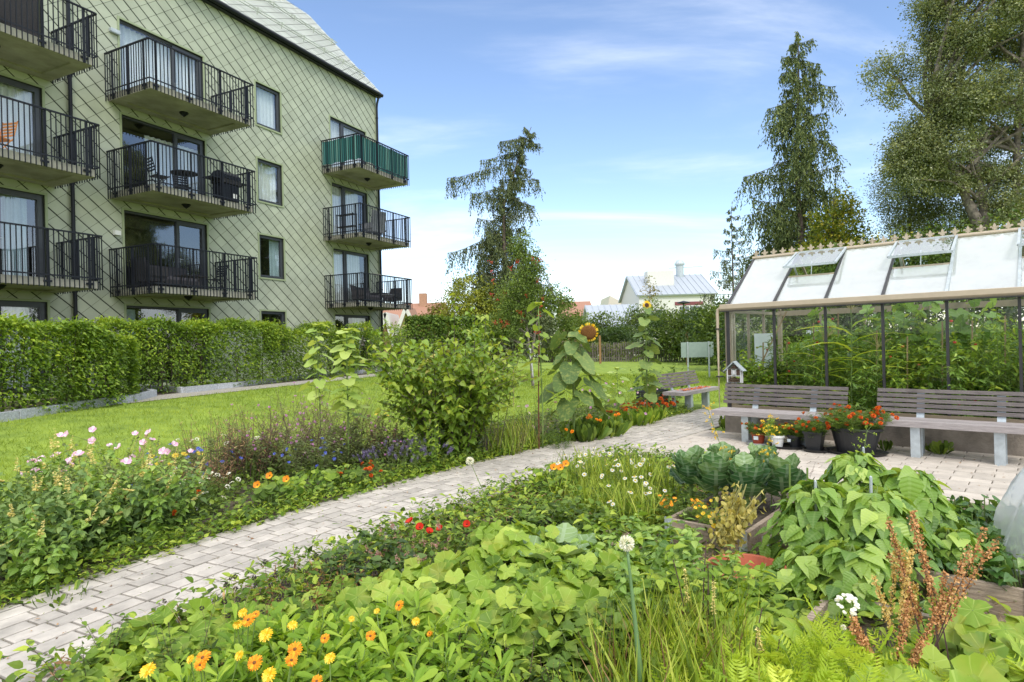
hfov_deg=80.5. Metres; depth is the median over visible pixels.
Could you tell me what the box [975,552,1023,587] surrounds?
strawberry plant
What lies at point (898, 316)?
cucumber vine
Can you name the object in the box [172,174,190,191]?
folding chair
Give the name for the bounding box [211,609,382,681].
calendula
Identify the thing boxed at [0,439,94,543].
leafy plant
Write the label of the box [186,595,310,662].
lobed leaf plant
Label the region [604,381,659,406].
cosmos
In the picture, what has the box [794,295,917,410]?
maize plant
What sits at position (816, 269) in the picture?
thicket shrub
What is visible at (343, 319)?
balcony door
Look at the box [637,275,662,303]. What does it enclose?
sapling
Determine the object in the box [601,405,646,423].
cosmos
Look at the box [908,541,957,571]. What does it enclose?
strawberry plant
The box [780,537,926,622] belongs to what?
bean plant
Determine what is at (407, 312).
house
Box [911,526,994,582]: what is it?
bean plant
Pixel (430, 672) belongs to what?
calendula
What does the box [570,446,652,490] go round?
daisy clump
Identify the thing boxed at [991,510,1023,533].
strawberry plant
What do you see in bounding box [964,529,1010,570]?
strawberry plant
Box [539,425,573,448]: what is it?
cosmos
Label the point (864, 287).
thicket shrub
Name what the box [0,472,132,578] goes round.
leafy plant
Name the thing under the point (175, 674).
calendula
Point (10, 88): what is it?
balcony door
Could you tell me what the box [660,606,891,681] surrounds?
carrot plant
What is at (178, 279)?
rattan sofa
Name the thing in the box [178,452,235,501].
dry stalks
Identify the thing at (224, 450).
perennial
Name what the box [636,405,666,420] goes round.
leafy edging
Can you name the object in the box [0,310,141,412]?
hornbeam hedge
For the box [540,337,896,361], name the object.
picket fence
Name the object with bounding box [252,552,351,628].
seed head plant
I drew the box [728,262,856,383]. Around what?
thicket shrub
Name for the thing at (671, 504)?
signet marigold
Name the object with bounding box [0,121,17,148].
folding chair
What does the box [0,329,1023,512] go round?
lawn
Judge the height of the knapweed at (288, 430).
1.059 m
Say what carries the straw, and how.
on the straw path at (710, 556)
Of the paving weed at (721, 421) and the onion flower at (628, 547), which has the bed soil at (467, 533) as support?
the onion flower at (628, 547)
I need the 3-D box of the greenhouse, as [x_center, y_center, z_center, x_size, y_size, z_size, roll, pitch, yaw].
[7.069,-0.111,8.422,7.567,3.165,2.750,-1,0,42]
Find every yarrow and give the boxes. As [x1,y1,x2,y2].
[157,467,221,505]
[175,431,259,470]
[190,492,225,516]
[196,472,240,505]
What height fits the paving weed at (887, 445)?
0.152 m
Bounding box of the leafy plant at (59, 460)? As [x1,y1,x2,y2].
[0,430,148,541]
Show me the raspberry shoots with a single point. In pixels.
(435, 455)
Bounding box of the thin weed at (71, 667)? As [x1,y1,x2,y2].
[27,613,130,681]
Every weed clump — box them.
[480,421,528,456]
[489,411,550,450]
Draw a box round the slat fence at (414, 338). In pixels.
[394,334,446,361]
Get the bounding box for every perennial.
[162,435,255,478]
[204,422,292,477]
[231,421,341,479]
[285,418,375,472]
[324,414,413,466]
[356,426,429,465]
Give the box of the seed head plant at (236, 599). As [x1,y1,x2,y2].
[211,575,301,631]
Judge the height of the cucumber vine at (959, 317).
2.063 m
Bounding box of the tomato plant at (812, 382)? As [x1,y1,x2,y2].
[758,318,857,409]
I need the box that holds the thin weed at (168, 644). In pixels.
[139,593,218,680]
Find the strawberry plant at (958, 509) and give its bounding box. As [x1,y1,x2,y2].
[930,500,977,518]
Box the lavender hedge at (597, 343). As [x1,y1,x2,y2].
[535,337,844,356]
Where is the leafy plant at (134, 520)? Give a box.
[8,460,184,559]
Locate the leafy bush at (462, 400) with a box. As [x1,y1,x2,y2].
[348,293,552,460]
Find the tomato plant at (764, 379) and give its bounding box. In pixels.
[723,342,800,406]
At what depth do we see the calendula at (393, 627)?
2.91 m
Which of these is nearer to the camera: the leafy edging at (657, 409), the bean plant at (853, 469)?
the bean plant at (853, 469)
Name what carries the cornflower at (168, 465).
on the border soil at (204, 532)
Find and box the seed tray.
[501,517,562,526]
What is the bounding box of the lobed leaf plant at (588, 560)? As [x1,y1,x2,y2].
[533,544,661,608]
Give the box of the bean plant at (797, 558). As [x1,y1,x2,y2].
[753,544,836,615]
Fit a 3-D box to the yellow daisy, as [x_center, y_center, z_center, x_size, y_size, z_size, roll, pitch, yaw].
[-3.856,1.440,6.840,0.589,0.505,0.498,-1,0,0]
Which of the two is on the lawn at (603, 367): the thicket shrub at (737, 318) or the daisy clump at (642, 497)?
the thicket shrub at (737, 318)
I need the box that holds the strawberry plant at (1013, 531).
[987,521,1023,551]
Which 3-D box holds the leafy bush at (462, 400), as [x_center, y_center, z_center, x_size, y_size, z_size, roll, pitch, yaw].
[-0.913,0.472,8.393,2.674,2.301,2.557,-1,0,40]
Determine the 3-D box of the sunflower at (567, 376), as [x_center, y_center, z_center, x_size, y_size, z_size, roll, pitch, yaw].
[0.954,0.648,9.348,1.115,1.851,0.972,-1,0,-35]
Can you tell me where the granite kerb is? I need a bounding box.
[0,368,381,422]
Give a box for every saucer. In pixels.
[745,440,770,445]
[769,442,804,449]
[802,447,830,452]
[824,446,888,456]
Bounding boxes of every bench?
[656,370,718,410]
[711,384,848,446]
[869,388,1023,465]
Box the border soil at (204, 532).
[0,405,682,603]
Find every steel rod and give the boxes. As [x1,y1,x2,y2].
[814,480,817,521]
[869,476,873,539]
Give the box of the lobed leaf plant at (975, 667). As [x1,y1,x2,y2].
[829,642,1009,681]
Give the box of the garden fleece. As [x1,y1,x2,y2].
[992,467,1023,570]
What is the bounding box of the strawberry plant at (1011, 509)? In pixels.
[955,494,1015,522]
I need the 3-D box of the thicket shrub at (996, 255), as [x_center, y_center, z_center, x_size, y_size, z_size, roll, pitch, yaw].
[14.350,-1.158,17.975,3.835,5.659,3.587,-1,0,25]
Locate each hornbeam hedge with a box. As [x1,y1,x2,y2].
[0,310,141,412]
[94,313,282,394]
[261,318,361,381]
[347,320,381,371]
[403,313,488,366]
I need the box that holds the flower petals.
[677,386,709,390]
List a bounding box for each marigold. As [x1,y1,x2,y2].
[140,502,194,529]
[337,460,382,482]
[606,406,637,415]
[619,400,660,409]
[638,394,678,410]
[658,493,707,521]
[687,495,739,527]
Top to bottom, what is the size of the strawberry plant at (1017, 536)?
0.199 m
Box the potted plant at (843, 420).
[817,403,898,454]
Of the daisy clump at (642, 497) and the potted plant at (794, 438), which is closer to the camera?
the daisy clump at (642, 497)
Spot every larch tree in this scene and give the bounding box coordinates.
[445,127,558,350]
[699,207,760,355]
[728,31,861,339]
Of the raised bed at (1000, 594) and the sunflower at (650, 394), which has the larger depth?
the sunflower at (650, 394)
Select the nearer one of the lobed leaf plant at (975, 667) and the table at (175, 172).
the lobed leaf plant at (975, 667)
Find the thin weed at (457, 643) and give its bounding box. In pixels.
[394,632,501,681]
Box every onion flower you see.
[466,457,496,520]
[619,535,642,681]
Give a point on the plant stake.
(538, 393)
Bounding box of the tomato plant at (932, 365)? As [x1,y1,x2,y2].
[887,322,1003,415]
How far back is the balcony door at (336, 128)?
26.88 m
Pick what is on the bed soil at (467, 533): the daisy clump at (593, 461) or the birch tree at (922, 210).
the daisy clump at (593, 461)
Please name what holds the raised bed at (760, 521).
on the bed soil at (467, 533)
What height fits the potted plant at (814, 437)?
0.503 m
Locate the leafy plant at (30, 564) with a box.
[0,500,100,595]
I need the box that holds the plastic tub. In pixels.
[706,553,786,584]
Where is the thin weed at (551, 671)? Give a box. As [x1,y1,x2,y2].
[510,656,601,681]
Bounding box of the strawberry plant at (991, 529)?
[939,520,1016,555]
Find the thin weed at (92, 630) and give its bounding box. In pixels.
[68,618,155,667]
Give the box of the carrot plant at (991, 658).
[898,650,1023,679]
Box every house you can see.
[383,293,448,347]
[383,312,398,361]
[395,308,420,334]
[556,301,590,342]
[582,304,637,355]
[618,260,717,338]
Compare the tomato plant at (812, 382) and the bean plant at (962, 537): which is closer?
the bean plant at (962, 537)
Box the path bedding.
[0,426,720,679]
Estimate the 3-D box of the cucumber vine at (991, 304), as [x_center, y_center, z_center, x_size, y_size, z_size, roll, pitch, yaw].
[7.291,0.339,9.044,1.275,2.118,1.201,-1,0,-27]
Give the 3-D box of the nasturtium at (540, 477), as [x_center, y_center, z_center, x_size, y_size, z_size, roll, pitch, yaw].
[0.442,1.392,6.204,0.539,0.393,0.514,-1,0,0]
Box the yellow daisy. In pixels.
[143,443,202,474]
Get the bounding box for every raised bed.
[664,480,805,553]
[762,518,888,567]
[807,596,990,656]
[896,499,1023,618]
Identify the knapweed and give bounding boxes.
[221,389,335,476]
[245,382,365,469]
[294,387,391,460]
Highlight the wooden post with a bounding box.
[599,335,600,363]
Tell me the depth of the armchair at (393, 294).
27.67 m
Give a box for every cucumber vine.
[778,307,847,409]
[829,304,903,410]
[861,293,945,413]
[892,301,952,414]
[911,299,1013,416]
[964,298,1023,418]
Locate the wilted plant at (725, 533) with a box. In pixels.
[705,481,766,556]
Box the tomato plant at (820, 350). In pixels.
[800,307,880,406]
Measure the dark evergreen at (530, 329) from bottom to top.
5.798 m
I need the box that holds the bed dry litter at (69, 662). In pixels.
[27,454,1021,681]
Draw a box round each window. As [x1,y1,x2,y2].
[254,79,281,134]
[256,156,283,207]
[258,232,285,280]
[259,309,286,354]
[679,305,699,324]
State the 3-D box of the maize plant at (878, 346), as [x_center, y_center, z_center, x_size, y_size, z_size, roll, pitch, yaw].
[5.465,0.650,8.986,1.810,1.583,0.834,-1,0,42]
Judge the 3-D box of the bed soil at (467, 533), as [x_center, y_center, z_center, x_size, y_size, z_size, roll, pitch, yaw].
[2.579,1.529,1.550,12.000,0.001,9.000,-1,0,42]
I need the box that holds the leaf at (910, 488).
[898,476,924,504]
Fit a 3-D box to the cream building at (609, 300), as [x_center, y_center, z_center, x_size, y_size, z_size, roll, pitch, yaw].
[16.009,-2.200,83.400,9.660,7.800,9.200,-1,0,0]
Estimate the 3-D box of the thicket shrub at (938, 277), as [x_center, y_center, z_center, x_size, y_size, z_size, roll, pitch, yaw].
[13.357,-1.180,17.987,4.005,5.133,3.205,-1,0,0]
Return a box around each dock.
[847,599,945,667]
[871,536,921,646]
[885,510,1000,659]
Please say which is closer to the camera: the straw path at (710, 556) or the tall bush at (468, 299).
the straw path at (710, 556)
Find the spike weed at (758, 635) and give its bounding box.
[747,608,787,668]
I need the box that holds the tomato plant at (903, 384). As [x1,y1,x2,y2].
[852,335,945,413]
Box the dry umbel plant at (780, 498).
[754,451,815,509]
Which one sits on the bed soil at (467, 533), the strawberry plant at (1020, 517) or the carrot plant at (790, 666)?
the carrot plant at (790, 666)
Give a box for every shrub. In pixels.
[368,321,413,367]
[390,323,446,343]
[406,298,461,356]
[532,300,582,361]
[553,309,599,360]
[578,311,621,359]
[595,323,644,360]
[609,296,670,358]
[628,363,693,403]
[629,305,693,360]
[653,303,709,360]
[669,295,725,364]
[687,294,757,369]
[705,295,809,378]
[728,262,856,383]
[758,236,881,379]
[797,236,922,382]
[836,224,934,344]
[854,221,995,364]
[895,214,1023,369]
[917,203,1023,361]
[942,202,1023,340]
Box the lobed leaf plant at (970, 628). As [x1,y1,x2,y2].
[895,593,1023,674]
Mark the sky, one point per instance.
(646, 117)
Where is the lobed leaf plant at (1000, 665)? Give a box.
[956,652,1023,681]
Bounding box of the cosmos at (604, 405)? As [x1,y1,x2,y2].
[569,382,633,418]
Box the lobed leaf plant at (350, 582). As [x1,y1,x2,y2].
[301,574,378,619]
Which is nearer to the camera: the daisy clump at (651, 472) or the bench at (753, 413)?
the daisy clump at (651, 472)
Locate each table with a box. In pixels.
[171,170,196,190]
[173,274,208,288]
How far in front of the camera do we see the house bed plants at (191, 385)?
15.65 m
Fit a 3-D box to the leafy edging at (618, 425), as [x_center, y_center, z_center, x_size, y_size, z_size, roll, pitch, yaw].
[1.491,1.374,9.858,0.869,0.388,0.908,-1,0,-33]
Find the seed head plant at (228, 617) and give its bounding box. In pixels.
[162,568,289,666]
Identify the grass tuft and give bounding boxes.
[544,464,625,504]
[552,648,662,681]
[569,572,782,681]
[582,467,659,522]
[604,563,775,674]
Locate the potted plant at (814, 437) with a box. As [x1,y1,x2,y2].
[793,412,830,450]
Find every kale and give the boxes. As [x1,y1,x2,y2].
[668,445,703,503]
[690,449,730,509]
[707,441,739,499]
[726,452,772,511]
[748,442,784,502]
[758,453,814,503]
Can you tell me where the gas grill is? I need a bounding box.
[202,170,245,202]
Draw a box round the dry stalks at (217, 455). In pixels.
[171,412,253,485]
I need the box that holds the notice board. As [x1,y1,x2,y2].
[681,341,713,376]
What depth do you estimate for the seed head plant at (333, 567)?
3.50 m
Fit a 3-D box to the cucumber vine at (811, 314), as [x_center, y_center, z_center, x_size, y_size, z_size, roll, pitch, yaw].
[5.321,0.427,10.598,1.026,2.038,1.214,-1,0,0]
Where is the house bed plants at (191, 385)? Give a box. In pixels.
[5,361,506,407]
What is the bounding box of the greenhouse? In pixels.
[715,219,1023,456]
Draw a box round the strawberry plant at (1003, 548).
[979,543,1023,582]
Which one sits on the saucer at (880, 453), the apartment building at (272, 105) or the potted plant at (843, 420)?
the potted plant at (843, 420)
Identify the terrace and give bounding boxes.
[637,430,1023,507]
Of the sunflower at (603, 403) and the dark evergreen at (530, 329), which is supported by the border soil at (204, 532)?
the sunflower at (603, 403)
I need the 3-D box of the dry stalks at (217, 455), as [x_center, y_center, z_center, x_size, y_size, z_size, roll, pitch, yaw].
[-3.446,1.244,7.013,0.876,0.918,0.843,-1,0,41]
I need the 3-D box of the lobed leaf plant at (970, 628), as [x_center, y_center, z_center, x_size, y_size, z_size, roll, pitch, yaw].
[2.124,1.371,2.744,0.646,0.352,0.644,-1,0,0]
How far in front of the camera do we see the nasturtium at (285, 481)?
6.08 m
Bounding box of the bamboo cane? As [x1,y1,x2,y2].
[745,311,786,395]
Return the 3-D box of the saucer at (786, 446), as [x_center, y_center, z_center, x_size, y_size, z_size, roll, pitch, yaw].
[3.798,1.458,8.386,0.489,0.035,0.391,-1,0,42]
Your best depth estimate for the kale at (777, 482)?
4.80 m
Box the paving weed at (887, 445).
[877,439,893,450]
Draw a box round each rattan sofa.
[142,265,199,288]
[354,287,379,301]
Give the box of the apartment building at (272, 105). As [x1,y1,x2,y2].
[0,0,411,397]
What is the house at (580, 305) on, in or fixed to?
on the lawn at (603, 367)
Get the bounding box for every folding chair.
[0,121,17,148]
[144,157,169,184]
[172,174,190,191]
[206,265,227,289]
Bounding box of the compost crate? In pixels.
[636,389,668,409]
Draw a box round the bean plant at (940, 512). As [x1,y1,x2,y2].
[874,465,975,559]
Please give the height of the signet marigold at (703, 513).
0.287 m
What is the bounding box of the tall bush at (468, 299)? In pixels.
[432,272,512,355]
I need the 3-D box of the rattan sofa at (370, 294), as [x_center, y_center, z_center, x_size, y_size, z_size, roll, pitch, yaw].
[-6.574,-2.025,27.225,0.704,0.807,1.260,-1,0,25]
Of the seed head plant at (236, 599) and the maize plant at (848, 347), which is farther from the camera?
the maize plant at (848, 347)
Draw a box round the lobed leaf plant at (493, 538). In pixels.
[463,518,564,579]
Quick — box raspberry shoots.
[402,411,441,472]
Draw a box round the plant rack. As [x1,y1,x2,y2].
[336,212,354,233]
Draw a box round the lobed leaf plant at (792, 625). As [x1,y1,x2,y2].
[690,597,825,681]
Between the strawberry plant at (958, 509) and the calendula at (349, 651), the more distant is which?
the strawberry plant at (958, 509)
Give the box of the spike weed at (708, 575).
[698,564,725,635]
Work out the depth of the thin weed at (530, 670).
2.64 m
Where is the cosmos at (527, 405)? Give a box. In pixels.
[506,394,561,438]
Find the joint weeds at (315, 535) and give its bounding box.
[0,412,713,667]
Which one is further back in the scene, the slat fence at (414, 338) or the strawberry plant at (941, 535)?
the slat fence at (414, 338)
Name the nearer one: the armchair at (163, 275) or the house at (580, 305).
the armchair at (163, 275)
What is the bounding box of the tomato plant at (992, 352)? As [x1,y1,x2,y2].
[958,307,1023,418]
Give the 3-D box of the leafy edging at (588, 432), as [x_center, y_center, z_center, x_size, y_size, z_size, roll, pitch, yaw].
[1.116,1.411,9.524,0.731,0.332,0.745,-1,0,-41]
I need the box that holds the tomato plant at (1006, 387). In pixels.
[984,332,1023,418]
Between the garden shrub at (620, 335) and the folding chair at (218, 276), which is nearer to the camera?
the folding chair at (218, 276)
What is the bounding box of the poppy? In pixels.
[405,505,470,561]
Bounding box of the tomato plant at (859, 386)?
[828,325,913,412]
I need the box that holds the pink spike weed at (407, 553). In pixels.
[365,535,438,569]
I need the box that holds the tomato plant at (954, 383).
[913,320,1023,418]
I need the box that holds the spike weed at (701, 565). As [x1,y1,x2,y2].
[668,540,710,642]
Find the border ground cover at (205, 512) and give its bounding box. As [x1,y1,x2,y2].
[0,399,694,604]
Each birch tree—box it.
[856,0,1023,365]
[860,160,991,285]
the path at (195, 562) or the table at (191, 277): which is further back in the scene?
the table at (191, 277)
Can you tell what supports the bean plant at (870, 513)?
on the bed soil at (467, 533)
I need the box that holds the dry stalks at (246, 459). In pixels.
[211,405,295,485]
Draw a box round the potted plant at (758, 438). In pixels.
[740,421,777,443]
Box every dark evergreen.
[448,274,567,362]
[735,259,797,356]
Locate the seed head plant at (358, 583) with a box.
[288,552,384,600]
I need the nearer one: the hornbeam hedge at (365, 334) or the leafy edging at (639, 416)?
the leafy edging at (639, 416)
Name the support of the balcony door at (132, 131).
in the apartment building at (272, 105)
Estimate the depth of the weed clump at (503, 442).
8.39 m
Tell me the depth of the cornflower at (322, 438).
7.16 m
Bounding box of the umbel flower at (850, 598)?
[834,593,859,644]
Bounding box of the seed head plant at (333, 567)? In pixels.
[278,566,344,628]
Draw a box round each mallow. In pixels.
[1,452,116,503]
[10,445,135,510]
[31,427,159,488]
[64,426,193,488]
[106,439,206,491]
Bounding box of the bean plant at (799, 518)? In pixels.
[749,477,876,561]
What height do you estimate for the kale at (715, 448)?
0.514 m
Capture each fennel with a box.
[702,402,734,459]
[756,414,778,509]
[850,421,876,481]
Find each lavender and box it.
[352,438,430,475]
[388,435,454,469]
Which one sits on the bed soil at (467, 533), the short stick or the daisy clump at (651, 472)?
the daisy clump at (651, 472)
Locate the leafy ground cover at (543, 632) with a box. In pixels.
[0,440,1023,681]
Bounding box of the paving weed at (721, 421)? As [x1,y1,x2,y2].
[718,415,724,429]
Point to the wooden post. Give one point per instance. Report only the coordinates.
(599, 349)
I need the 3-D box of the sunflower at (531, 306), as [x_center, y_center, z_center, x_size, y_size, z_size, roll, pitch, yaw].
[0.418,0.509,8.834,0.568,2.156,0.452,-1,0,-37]
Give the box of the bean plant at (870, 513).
[820,485,957,610]
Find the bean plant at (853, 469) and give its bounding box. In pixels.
[819,450,896,521]
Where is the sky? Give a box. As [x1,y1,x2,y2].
[287,0,1023,330]
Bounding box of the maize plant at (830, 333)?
[766,327,870,408]
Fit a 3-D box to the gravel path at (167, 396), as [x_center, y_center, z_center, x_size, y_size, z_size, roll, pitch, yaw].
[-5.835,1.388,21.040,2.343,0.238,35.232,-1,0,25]
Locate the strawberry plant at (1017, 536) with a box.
[988,531,1023,558]
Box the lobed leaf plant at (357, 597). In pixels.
[325,569,470,647]
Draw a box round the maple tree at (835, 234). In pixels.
[779,182,881,320]
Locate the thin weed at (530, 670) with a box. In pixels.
[471,640,549,681]
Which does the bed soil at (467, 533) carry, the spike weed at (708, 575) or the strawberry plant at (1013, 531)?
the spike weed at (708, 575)
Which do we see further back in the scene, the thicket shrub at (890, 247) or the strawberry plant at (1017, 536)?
the thicket shrub at (890, 247)
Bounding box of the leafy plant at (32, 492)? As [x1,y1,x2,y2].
[0,469,65,562]
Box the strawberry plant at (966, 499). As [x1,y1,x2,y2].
[930,495,983,517]
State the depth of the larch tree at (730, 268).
40.90 m
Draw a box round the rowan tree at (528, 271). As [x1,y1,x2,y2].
[476,229,576,388]
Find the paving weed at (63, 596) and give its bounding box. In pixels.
[32,579,88,607]
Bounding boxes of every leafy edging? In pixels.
[559,419,612,441]
[578,412,632,437]
[609,406,659,425]
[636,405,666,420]
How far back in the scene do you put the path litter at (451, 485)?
5.85 m
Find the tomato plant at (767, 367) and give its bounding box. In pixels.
[751,333,808,407]
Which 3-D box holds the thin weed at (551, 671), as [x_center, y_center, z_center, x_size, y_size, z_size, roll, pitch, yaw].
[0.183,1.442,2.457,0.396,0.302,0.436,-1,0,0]
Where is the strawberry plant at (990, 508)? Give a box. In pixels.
[955,503,1021,534]
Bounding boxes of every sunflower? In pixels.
[297,322,333,444]
[327,327,369,469]
[520,302,559,447]
[537,323,612,440]
[592,374,618,416]
[607,367,631,416]
[625,301,663,409]
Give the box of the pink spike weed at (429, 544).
[368,519,457,567]
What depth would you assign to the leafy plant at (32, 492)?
4.62 m
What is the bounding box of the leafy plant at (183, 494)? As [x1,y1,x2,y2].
[102,458,211,532]
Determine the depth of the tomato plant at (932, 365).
8.31 m
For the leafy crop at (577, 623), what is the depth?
2.79 m
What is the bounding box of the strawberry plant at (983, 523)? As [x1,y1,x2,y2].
[959,517,987,530]
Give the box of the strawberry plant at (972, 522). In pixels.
[956,510,1004,534]
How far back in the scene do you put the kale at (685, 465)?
5.27 m
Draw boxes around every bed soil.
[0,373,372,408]
[218,454,1010,679]
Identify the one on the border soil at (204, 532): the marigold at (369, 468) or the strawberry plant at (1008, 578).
the marigold at (369, 468)
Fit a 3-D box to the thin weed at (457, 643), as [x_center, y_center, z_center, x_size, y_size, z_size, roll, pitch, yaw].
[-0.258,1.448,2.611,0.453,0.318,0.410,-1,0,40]
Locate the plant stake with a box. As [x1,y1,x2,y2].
[538,330,539,448]
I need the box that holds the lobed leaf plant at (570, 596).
[454,561,610,663]
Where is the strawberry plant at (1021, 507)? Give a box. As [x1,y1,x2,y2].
[998,502,1023,523]
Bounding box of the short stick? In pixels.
[789,464,790,497]
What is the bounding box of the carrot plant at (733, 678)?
[613,624,843,681]
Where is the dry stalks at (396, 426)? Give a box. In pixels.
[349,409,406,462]
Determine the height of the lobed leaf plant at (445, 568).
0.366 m
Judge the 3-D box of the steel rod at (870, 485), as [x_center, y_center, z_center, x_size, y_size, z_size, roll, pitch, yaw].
[2.233,1.188,3.750,0.017,0.707,0.017,-1,0,-22]
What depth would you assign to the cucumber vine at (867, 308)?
10.14 m
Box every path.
[0,372,389,411]
[0,409,723,681]
[448,505,1005,621]
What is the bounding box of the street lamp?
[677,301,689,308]
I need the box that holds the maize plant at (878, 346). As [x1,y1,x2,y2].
[816,332,946,414]
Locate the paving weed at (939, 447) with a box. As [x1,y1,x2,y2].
[926,440,954,454]
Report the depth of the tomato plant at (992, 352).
7.91 m
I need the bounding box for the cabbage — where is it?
[516,523,596,565]
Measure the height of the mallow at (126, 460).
0.741 m
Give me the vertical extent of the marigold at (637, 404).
0.412 m
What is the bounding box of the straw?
[473,508,1005,620]
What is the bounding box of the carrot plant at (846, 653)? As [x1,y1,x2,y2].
[753,594,948,681]
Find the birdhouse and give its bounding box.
[723,361,746,382]
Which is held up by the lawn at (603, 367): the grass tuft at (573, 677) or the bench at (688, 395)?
the bench at (688, 395)
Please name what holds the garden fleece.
on the raised bed
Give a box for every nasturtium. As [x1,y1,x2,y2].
[249,481,278,510]
[256,472,305,503]
[287,468,339,495]
[325,463,365,489]
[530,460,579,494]
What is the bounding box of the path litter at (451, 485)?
[7,409,1017,657]
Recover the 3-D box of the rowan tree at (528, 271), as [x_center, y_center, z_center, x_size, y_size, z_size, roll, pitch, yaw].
[0.434,-1.016,19.658,3.508,5.222,1.681,-1,0,0]
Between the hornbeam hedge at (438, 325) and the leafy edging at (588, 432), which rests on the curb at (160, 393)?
the hornbeam hedge at (438, 325)
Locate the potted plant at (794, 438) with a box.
[774,420,812,447]
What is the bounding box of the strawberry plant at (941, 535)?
[932,533,956,561]
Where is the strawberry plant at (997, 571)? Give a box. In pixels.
[933,546,1023,590]
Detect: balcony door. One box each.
[0,72,44,156]
[0,185,47,276]
[0,298,51,394]
[117,15,204,101]
[119,111,207,195]
[121,207,209,289]
[124,303,211,383]
[329,114,366,166]
[330,180,368,234]
[332,247,369,302]
[334,313,371,367]
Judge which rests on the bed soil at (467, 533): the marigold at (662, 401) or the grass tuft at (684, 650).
the grass tuft at (684, 650)
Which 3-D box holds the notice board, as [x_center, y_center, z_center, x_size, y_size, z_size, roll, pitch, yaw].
[7.085,0.722,23.085,1.200,1.400,0.098,-1,0,8]
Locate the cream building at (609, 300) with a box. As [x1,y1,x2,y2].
[600,296,620,304]
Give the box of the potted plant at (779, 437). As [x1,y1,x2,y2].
[760,418,793,446]
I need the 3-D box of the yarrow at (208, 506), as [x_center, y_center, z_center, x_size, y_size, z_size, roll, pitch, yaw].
[-2.916,1.571,5.737,0.313,0.233,0.412,-1,0,22]
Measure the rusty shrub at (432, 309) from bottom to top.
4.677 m
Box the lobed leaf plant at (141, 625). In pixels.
[93,597,238,681]
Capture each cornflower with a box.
[129,451,195,481]
[156,437,232,483]
[191,438,242,483]
[273,437,332,479]
[316,439,360,468]
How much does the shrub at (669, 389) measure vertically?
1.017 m
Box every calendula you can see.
[139,643,258,681]
[150,642,309,681]
[156,601,339,681]
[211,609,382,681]
[223,641,343,681]
[243,598,417,681]
[292,584,461,681]
[298,644,443,681]
[337,642,494,681]
[345,604,526,681]
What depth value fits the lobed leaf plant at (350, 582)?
3.46 m
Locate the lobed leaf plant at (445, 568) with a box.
[402,546,537,633]
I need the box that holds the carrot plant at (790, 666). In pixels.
[712,621,892,681]
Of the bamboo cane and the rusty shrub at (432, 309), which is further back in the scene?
the rusty shrub at (432, 309)
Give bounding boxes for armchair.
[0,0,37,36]
[130,257,167,287]
[350,285,370,301]
[365,210,385,236]
[382,288,400,302]
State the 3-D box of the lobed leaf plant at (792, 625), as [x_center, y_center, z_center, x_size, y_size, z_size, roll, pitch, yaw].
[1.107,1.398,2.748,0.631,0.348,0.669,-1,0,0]
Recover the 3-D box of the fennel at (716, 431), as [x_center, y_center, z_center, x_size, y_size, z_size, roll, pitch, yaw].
[1.807,0.964,5.205,0.342,0.879,0.167,-1,0,0]
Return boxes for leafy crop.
[319,528,426,584]
[467,608,643,681]
[499,550,680,653]
[504,486,614,541]
[545,591,707,681]
[550,505,677,563]
[554,534,740,615]
[601,510,743,577]
[602,538,790,633]
[656,565,832,637]
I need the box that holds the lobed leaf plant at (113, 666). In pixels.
[63,625,174,681]
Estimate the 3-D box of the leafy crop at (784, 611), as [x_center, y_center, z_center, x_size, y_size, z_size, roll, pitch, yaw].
[1.186,1.369,3.135,0.851,0.425,0.682,-1,0,35]
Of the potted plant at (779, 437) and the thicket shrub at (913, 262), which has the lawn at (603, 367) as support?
the thicket shrub at (913, 262)
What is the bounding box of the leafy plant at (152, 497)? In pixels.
[49,443,205,550]
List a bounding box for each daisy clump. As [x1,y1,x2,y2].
[543,440,617,487]
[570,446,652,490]
[599,481,679,533]
[604,451,688,509]

